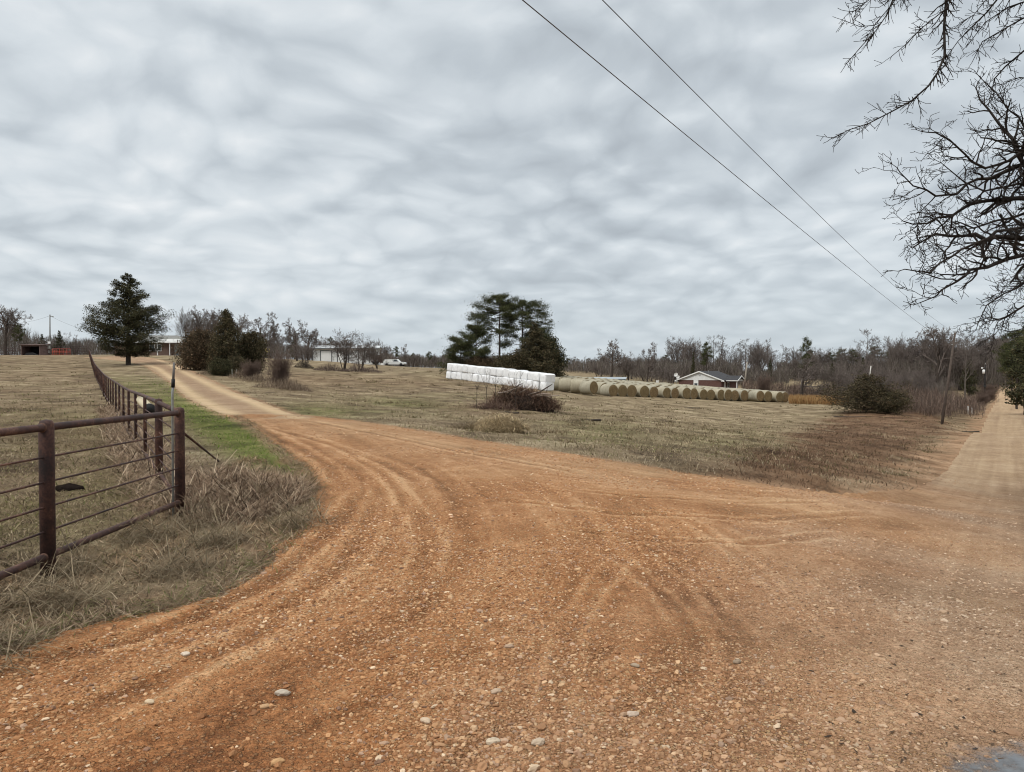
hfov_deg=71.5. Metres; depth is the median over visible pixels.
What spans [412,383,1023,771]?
dirt road
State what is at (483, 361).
cedar bush
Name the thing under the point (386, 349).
bare tree
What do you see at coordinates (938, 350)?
bare tree
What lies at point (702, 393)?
hay bale
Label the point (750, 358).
bare tree
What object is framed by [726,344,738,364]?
bare tree
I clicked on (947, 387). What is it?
utility pole
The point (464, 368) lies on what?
wrapped bale
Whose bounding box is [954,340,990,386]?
bare tree
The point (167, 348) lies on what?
brick house
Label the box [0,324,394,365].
undergrowth
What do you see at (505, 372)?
wrapped bale
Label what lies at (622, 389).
hay bale
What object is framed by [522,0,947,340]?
power wire
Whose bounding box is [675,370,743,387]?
brick house
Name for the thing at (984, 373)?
utility pole
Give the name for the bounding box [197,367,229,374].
weed mound
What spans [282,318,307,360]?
bare tree
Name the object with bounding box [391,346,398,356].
pine tree
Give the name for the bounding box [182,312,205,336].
bare tree
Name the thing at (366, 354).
bare tree
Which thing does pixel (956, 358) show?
bare tree
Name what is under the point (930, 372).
bare tree
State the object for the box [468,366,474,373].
wrapped bale
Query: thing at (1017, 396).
roadside pine
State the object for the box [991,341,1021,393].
roadside pine
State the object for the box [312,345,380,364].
metal shed
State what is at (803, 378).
bare tree
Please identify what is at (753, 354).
bare tree
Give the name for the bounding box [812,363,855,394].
bare tree
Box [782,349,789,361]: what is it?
bare tree
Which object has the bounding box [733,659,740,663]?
stone
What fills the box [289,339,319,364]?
bare tree
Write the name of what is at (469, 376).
wrapped bale
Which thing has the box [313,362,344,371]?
weed mound
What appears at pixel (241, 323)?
bare tree
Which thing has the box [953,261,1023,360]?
oak tree
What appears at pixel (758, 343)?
bare tree
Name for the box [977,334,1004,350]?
bare tree
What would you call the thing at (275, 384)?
weed mound
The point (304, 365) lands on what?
weed mound
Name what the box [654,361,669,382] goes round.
bare tree
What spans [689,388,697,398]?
hay bale
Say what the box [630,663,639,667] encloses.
stone
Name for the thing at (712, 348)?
bare tree
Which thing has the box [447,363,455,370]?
wrapped bale
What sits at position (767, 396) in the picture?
hay bale
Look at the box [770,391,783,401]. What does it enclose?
hay bale
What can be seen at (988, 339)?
bare tree
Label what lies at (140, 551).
verge weeds
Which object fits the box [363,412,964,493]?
roadside grass
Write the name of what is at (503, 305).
pine tree
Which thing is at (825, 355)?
bare tree
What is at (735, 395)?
hay bale
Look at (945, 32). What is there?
oak tree
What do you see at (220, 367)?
cedar bush
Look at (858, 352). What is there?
bare tree
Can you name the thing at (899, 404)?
cedar bush
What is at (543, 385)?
wrapped bale
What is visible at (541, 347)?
cedar tree
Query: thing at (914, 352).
bare tree
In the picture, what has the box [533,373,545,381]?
wrapped bale
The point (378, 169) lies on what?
sky
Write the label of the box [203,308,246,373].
cedar tree
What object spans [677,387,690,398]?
hay bale
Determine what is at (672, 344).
bare tree
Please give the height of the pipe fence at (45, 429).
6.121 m
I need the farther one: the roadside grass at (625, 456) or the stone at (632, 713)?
the roadside grass at (625, 456)
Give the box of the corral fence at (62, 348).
[0,346,86,354]
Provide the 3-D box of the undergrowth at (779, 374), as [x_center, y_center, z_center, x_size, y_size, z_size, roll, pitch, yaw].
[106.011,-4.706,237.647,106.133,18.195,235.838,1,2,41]
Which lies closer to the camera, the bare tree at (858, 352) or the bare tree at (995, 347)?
the bare tree at (995, 347)
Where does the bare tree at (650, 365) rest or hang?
on the ground at (58, 369)
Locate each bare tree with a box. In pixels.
[0,305,31,354]
[67,342,82,354]
[172,308,197,336]
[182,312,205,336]
[185,305,213,332]
[198,308,222,335]
[223,314,251,344]
[239,312,281,357]
[260,319,282,357]
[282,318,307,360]
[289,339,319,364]
[297,328,319,359]
[319,328,365,369]
[342,335,377,370]
[367,344,388,368]
[380,344,391,358]
[399,344,409,366]
[408,354,421,366]
[589,362,601,376]
[597,339,626,376]
[613,354,646,379]
[633,364,647,380]
[638,342,661,381]
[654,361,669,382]
[662,363,684,383]
[665,337,688,362]
[666,337,678,359]
[672,337,702,364]
[679,339,694,359]
[707,334,719,363]
[714,335,727,361]
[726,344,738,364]
[732,342,744,361]
[732,350,746,367]
[737,339,748,367]
[743,343,766,371]
[745,345,773,369]
[745,346,756,368]
[746,338,774,366]
[764,351,777,369]
[772,350,780,368]
[780,344,790,362]
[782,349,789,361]
[783,349,830,394]
[785,346,804,375]
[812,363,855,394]
[816,349,835,362]
[830,351,850,361]
[833,348,848,367]
[839,361,894,398]
[844,349,858,366]
[849,347,865,364]
[850,352,869,362]
[852,329,878,371]
[867,336,883,369]
[881,336,918,359]
[882,343,913,374]
[889,341,931,375]
[901,328,954,373]
[910,365,958,395]
[914,322,967,389]
[925,340,948,375]
[927,335,971,389]
[929,348,986,389]
[954,326,981,398]
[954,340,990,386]
[969,333,1015,379]
[969,338,1010,384]
[970,330,984,349]
[971,346,998,378]
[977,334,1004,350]
[991,336,1007,356]
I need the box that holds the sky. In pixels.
[0,0,1023,370]
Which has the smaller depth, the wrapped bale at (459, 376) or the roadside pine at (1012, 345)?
the wrapped bale at (459, 376)
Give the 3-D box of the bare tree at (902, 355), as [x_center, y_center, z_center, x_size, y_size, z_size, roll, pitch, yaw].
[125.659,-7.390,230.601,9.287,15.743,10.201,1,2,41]
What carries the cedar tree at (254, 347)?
on the ground at (58, 369)
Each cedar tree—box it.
[51,330,66,354]
[76,272,175,364]
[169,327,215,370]
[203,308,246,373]
[237,330,270,372]
[499,321,567,376]
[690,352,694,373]
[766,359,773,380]
[957,359,982,397]
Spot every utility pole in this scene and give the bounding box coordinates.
[48,315,53,353]
[941,331,955,423]
[981,363,985,391]
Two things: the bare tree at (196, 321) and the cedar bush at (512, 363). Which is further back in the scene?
the bare tree at (196, 321)
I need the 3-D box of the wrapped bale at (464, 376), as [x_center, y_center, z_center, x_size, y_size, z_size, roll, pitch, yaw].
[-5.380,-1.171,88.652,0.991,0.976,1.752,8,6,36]
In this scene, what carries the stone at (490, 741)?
on the dirt road
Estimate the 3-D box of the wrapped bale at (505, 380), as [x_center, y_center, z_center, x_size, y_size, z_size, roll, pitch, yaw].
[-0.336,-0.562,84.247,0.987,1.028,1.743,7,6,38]
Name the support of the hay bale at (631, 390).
on the ground at (58, 369)
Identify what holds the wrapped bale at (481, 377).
on the ground at (58, 369)
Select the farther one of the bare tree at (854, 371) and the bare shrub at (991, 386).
the bare shrub at (991, 386)
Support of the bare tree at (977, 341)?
on the ground at (58, 369)
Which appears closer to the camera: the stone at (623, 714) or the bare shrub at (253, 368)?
the stone at (623, 714)
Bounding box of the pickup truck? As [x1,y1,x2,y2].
[383,359,406,365]
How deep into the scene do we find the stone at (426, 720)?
3.45 m
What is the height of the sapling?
2.381 m
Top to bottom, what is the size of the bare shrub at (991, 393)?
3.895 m
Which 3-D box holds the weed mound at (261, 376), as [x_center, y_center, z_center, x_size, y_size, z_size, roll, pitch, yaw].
[-21.961,-0.830,62.001,3.334,1.004,2.331,0,1,0]
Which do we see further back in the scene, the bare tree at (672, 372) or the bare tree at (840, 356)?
the bare tree at (840, 356)
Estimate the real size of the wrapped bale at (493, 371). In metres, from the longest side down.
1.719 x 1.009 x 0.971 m
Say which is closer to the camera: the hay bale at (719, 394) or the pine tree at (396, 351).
the hay bale at (719, 394)
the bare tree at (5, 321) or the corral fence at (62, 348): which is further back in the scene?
the bare tree at (5, 321)
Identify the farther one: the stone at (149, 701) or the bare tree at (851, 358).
the bare tree at (851, 358)
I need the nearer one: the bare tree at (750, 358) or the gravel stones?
the gravel stones
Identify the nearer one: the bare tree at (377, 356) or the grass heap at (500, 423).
the grass heap at (500, 423)
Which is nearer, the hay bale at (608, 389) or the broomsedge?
the hay bale at (608, 389)
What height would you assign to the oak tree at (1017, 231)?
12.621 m
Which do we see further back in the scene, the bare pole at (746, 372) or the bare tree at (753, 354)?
the bare tree at (753, 354)
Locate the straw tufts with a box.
[0,479,349,675]
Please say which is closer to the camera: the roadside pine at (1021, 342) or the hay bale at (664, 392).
the roadside pine at (1021, 342)
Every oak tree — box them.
[816,0,1023,150]
[856,52,1023,340]
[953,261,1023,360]
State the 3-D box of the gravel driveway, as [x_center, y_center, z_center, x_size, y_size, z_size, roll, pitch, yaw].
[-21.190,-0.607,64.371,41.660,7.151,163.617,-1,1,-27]
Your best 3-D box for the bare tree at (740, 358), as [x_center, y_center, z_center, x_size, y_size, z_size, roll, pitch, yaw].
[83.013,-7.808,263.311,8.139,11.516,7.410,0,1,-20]
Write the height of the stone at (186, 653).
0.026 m
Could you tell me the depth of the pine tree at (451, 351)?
102.26 m
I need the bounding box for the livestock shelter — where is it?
[19,344,49,354]
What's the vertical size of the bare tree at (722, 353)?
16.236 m
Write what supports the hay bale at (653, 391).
on the ground at (58, 369)
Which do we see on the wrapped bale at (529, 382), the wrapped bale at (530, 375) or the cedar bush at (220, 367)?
the wrapped bale at (530, 375)
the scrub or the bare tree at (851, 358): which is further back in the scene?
the bare tree at (851, 358)
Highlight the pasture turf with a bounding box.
[0,442,167,570]
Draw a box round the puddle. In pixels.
[959,752,1023,771]
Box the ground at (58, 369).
[0,355,1022,653]
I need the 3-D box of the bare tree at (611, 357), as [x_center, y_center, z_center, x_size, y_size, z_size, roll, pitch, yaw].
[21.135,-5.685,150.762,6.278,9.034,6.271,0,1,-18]
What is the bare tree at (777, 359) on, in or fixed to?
on the ground at (58, 369)
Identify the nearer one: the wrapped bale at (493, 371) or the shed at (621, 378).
the wrapped bale at (493, 371)
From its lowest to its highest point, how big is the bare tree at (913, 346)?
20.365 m
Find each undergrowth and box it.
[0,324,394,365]
[392,353,678,383]
[664,352,1010,395]
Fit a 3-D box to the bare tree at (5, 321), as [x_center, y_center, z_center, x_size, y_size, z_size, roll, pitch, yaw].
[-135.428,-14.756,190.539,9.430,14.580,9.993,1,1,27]
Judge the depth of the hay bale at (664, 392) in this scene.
96.04 m
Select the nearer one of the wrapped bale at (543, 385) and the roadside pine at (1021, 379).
the wrapped bale at (543, 385)
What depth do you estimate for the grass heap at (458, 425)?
23.24 m
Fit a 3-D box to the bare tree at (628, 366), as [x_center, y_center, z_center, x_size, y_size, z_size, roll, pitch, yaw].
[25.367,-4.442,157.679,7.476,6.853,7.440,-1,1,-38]
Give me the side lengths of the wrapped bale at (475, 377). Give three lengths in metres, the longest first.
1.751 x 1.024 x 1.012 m
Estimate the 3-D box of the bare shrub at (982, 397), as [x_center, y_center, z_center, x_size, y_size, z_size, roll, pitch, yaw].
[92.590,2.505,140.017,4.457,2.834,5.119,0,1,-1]
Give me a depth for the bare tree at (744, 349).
268.96 m
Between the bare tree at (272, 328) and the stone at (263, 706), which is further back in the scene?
the bare tree at (272, 328)
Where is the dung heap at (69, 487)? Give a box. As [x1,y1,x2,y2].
[55,483,84,491]
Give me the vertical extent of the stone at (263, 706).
0.025 m
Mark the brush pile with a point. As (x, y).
(528, 399)
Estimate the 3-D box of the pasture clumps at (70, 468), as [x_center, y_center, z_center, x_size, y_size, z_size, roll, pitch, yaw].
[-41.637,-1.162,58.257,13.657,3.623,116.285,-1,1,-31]
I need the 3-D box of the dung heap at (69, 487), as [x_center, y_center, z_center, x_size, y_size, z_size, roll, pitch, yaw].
[-6.382,1.474,10.271,0.440,0.155,0.248,0,1,0]
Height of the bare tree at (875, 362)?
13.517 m
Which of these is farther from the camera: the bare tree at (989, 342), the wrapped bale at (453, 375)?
the bare tree at (989, 342)
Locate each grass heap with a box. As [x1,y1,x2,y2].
[441,419,475,428]
[463,408,533,433]
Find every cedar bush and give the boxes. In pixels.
[203,357,232,375]
[228,356,249,374]
[461,355,499,366]
[489,350,545,371]
[528,335,570,376]
[815,373,917,412]
[863,388,916,413]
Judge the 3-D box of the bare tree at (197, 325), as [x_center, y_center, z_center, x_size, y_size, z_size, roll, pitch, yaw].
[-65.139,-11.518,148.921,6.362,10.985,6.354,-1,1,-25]
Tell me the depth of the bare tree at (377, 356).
117.68 m
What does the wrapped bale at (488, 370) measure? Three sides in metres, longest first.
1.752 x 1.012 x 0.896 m
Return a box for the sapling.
[511,371,521,410]
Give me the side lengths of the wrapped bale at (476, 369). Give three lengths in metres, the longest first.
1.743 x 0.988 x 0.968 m
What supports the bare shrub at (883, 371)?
on the ground at (58, 369)
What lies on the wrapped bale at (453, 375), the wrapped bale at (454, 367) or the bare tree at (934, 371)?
the wrapped bale at (454, 367)
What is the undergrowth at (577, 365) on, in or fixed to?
on the ground at (58, 369)
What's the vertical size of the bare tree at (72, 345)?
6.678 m
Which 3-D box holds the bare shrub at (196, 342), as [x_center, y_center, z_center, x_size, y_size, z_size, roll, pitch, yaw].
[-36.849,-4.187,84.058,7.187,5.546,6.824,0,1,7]
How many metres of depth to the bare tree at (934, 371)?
217.93 m
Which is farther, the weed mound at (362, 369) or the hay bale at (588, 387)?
the weed mound at (362, 369)
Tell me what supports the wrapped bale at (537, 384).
on the ground at (58, 369)
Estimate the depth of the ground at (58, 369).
32.15 m
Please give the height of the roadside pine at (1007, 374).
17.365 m
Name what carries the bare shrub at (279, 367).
on the ground at (58, 369)
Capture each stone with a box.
[144,699,153,704]
[181,651,189,655]
[259,703,269,708]
[271,757,284,765]
[274,689,290,695]
[420,717,429,723]
[486,737,500,744]
[490,688,501,693]
[504,644,512,647]
[531,737,544,745]
[619,712,626,716]
[627,711,638,716]
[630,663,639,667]
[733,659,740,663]
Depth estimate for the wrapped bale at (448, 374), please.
89.64 m
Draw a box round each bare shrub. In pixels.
[238,358,262,377]
[261,349,293,387]
[755,374,773,390]
[855,360,896,389]
[886,367,932,405]
[906,363,954,393]
[970,392,991,404]
[975,387,1000,401]
[978,383,999,392]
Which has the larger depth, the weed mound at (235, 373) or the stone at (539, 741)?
the weed mound at (235, 373)
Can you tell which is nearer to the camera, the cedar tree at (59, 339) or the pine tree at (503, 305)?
the pine tree at (503, 305)
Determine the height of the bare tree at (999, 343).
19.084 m
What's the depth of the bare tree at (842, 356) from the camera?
267.46 m
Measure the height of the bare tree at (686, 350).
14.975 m
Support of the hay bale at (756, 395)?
on the ground at (58, 369)
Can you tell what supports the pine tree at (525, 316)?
on the ground at (58, 369)
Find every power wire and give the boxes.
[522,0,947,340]
[602,0,953,331]
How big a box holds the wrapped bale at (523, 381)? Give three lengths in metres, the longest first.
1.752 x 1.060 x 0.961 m
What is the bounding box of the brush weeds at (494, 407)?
[467,396,520,410]
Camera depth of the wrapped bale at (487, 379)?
85.33 m
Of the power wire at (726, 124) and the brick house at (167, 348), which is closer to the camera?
the power wire at (726, 124)
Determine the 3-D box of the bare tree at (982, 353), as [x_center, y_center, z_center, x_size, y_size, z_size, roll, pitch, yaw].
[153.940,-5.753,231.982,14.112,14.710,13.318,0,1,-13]
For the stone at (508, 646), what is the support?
on the gravel driveway
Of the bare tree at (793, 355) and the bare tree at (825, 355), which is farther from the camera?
the bare tree at (825, 355)
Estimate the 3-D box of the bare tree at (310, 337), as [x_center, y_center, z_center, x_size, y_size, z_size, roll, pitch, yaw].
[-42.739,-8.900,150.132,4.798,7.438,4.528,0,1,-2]
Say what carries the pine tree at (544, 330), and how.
on the ground at (58, 369)
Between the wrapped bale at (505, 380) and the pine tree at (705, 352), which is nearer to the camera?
the wrapped bale at (505, 380)
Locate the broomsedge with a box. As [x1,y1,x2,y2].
[788,394,846,404]
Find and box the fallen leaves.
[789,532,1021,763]
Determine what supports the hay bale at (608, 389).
on the ground at (58, 369)
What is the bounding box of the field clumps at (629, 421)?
[323,365,982,489]
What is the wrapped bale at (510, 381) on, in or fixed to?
on the ground at (58, 369)
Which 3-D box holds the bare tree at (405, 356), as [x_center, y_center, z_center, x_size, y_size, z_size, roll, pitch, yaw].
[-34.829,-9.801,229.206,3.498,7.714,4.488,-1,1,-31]
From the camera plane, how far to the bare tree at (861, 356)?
322.13 m
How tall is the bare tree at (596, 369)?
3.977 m
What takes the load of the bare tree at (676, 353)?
on the ground at (58, 369)
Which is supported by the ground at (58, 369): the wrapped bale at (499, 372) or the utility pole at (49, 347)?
the utility pole at (49, 347)
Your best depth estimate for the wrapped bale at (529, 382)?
80.94 m
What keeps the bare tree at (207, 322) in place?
on the ground at (58, 369)
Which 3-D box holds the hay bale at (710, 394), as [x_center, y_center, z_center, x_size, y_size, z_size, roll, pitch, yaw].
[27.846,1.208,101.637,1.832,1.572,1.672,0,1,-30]
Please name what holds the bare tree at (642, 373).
on the ground at (58, 369)
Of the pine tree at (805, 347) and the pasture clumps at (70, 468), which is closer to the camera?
the pasture clumps at (70, 468)
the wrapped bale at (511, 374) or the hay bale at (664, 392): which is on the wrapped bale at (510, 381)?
the wrapped bale at (511, 374)
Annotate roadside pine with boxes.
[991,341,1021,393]
[992,328,1023,408]
[995,326,1023,414]
[1002,335,1023,389]
[1010,348,1023,408]
[1013,330,1023,372]
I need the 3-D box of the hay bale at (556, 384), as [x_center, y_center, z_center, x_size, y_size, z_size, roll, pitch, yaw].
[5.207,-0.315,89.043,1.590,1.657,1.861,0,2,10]
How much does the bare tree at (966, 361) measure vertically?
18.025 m
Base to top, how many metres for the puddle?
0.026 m
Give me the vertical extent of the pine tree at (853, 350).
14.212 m
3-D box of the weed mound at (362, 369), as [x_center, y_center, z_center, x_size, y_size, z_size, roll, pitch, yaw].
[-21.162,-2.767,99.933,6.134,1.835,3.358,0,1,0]
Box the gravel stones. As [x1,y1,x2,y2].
[0,415,1023,771]
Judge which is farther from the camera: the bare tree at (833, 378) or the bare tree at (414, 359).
the bare tree at (414, 359)
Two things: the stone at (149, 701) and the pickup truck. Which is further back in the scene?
the pickup truck
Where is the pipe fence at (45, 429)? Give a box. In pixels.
[0,350,218,579]
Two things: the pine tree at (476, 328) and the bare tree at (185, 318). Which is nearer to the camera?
the pine tree at (476, 328)
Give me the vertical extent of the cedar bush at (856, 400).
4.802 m
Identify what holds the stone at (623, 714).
on the dirt road
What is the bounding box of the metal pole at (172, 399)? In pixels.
[171,362,174,517]
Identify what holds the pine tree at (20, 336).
on the ground at (58, 369)
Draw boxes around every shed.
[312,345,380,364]
[594,377,626,379]
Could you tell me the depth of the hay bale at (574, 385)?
87.62 m
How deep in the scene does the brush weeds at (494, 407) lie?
41.02 m
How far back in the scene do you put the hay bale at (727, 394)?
102.71 m
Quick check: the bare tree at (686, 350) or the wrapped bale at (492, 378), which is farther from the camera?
the bare tree at (686, 350)
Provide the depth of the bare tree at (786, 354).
322.52 m
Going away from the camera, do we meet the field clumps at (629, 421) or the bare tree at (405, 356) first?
the field clumps at (629, 421)
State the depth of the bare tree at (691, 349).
228.14 m
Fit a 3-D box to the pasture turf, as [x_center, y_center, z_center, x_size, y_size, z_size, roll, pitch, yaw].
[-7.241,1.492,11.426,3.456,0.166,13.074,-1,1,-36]
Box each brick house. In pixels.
[114,335,184,355]
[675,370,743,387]
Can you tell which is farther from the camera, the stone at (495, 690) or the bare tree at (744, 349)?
the bare tree at (744, 349)
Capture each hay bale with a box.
[553,377,559,389]
[559,378,570,391]
[570,379,582,392]
[579,381,597,393]
[596,383,606,394]
[600,384,617,395]
[614,384,626,396]
[623,384,636,396]
[635,385,648,396]
[647,386,657,396]
[657,387,670,397]
[668,387,678,397]
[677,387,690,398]
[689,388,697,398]
[696,389,706,399]
[705,389,714,399]
[712,389,723,399]
[722,389,731,400]
[730,390,738,400]
[736,389,748,400]
[748,390,763,400]
[760,391,771,401]
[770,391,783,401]
[779,391,788,401]
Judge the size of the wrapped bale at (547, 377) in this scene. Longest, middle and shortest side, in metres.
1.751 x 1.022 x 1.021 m
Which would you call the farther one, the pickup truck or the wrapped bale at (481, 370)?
the pickup truck
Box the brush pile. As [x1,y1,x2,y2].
[480,380,565,413]
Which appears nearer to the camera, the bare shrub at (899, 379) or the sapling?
the sapling
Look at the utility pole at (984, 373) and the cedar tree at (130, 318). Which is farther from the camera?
the utility pole at (984, 373)
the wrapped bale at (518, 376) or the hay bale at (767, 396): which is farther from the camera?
the hay bale at (767, 396)
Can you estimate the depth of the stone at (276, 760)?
3.07 m
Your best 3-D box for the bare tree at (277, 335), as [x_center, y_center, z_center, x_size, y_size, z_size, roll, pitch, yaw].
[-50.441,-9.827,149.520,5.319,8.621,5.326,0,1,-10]
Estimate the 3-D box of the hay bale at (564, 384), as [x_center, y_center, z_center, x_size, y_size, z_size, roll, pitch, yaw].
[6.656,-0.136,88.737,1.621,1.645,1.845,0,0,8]
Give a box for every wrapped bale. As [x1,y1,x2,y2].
[446,371,452,378]
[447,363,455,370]
[451,372,456,378]
[452,364,458,371]
[456,372,462,379]
[457,364,466,372]
[462,365,473,372]
[462,373,467,380]
[467,373,472,380]
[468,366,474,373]
[472,374,479,381]
[474,366,484,373]
[478,375,484,381]
[479,367,485,374]
[484,375,490,382]
[485,367,492,375]
[489,376,496,383]
[491,367,497,375]
[495,376,502,383]
[496,368,506,376]
[502,377,508,384]
[503,369,516,376]
[508,370,514,377]
[508,378,514,385]
[514,370,527,378]
[520,379,526,386]
[521,371,528,379]
[526,380,532,388]
[528,372,540,380]
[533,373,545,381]
[533,381,539,389]
[540,373,554,382]
[540,382,553,390]
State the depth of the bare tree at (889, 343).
264.16 m
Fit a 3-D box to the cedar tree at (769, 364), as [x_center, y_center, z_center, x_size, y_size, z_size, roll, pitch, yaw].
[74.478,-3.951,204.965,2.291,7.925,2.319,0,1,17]
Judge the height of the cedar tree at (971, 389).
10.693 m
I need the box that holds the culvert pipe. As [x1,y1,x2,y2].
[136,396,154,412]
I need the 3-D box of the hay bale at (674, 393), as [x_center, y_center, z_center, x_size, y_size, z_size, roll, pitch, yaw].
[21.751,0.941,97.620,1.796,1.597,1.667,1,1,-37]
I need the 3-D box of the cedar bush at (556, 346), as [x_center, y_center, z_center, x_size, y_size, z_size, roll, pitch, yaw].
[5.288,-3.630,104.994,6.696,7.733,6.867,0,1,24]
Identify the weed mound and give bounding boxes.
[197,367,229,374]
[228,369,260,378]
[241,373,270,381]
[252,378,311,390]
[293,359,313,368]
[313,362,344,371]
[340,363,381,372]
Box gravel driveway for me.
[0,356,912,771]
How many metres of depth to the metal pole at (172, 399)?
8.62 m
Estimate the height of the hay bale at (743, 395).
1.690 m
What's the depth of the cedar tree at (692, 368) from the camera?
189.77 m
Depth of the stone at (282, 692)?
3.74 m
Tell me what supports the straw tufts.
on the ground at (58, 369)
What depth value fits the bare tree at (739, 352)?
255.03 m
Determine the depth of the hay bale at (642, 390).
93.67 m
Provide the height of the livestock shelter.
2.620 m
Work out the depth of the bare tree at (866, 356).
141.63 m
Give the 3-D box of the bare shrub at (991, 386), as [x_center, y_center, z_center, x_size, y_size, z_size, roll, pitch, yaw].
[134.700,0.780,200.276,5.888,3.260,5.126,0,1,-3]
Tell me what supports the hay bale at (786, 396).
on the ground at (58, 369)
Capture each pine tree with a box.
[10,324,25,354]
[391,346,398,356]
[434,332,489,373]
[450,322,494,358]
[464,292,528,364]
[490,298,559,350]
[519,325,555,347]
[699,341,713,370]
[797,337,816,385]
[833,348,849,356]
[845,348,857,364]
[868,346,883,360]
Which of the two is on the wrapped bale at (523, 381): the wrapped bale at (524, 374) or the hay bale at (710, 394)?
the wrapped bale at (524, 374)
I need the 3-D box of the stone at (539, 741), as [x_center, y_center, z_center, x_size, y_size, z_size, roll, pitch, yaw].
[0.118,1.633,3.262,0.067,0.035,0.048,0,1,-7]
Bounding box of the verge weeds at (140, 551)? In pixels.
[0,447,328,654]
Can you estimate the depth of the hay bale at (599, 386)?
91.36 m
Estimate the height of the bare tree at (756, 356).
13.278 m
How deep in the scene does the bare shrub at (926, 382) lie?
117.53 m
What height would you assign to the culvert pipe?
1.302 m
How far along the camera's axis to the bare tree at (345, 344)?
103.56 m
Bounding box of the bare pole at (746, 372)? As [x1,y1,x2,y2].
[744,362,747,387]
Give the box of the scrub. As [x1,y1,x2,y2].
[740,378,989,419]
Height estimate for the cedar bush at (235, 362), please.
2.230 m
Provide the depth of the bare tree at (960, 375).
220.51 m
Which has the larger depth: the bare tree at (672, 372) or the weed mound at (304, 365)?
the bare tree at (672, 372)
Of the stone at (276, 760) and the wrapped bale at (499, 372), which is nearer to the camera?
the stone at (276, 760)
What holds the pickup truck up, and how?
on the ground at (58, 369)
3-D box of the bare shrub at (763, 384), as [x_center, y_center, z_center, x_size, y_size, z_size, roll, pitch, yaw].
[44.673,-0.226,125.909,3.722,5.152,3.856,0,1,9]
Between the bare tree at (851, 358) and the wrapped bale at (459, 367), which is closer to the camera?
the wrapped bale at (459, 367)
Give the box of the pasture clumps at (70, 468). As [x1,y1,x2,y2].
[0,360,129,482]

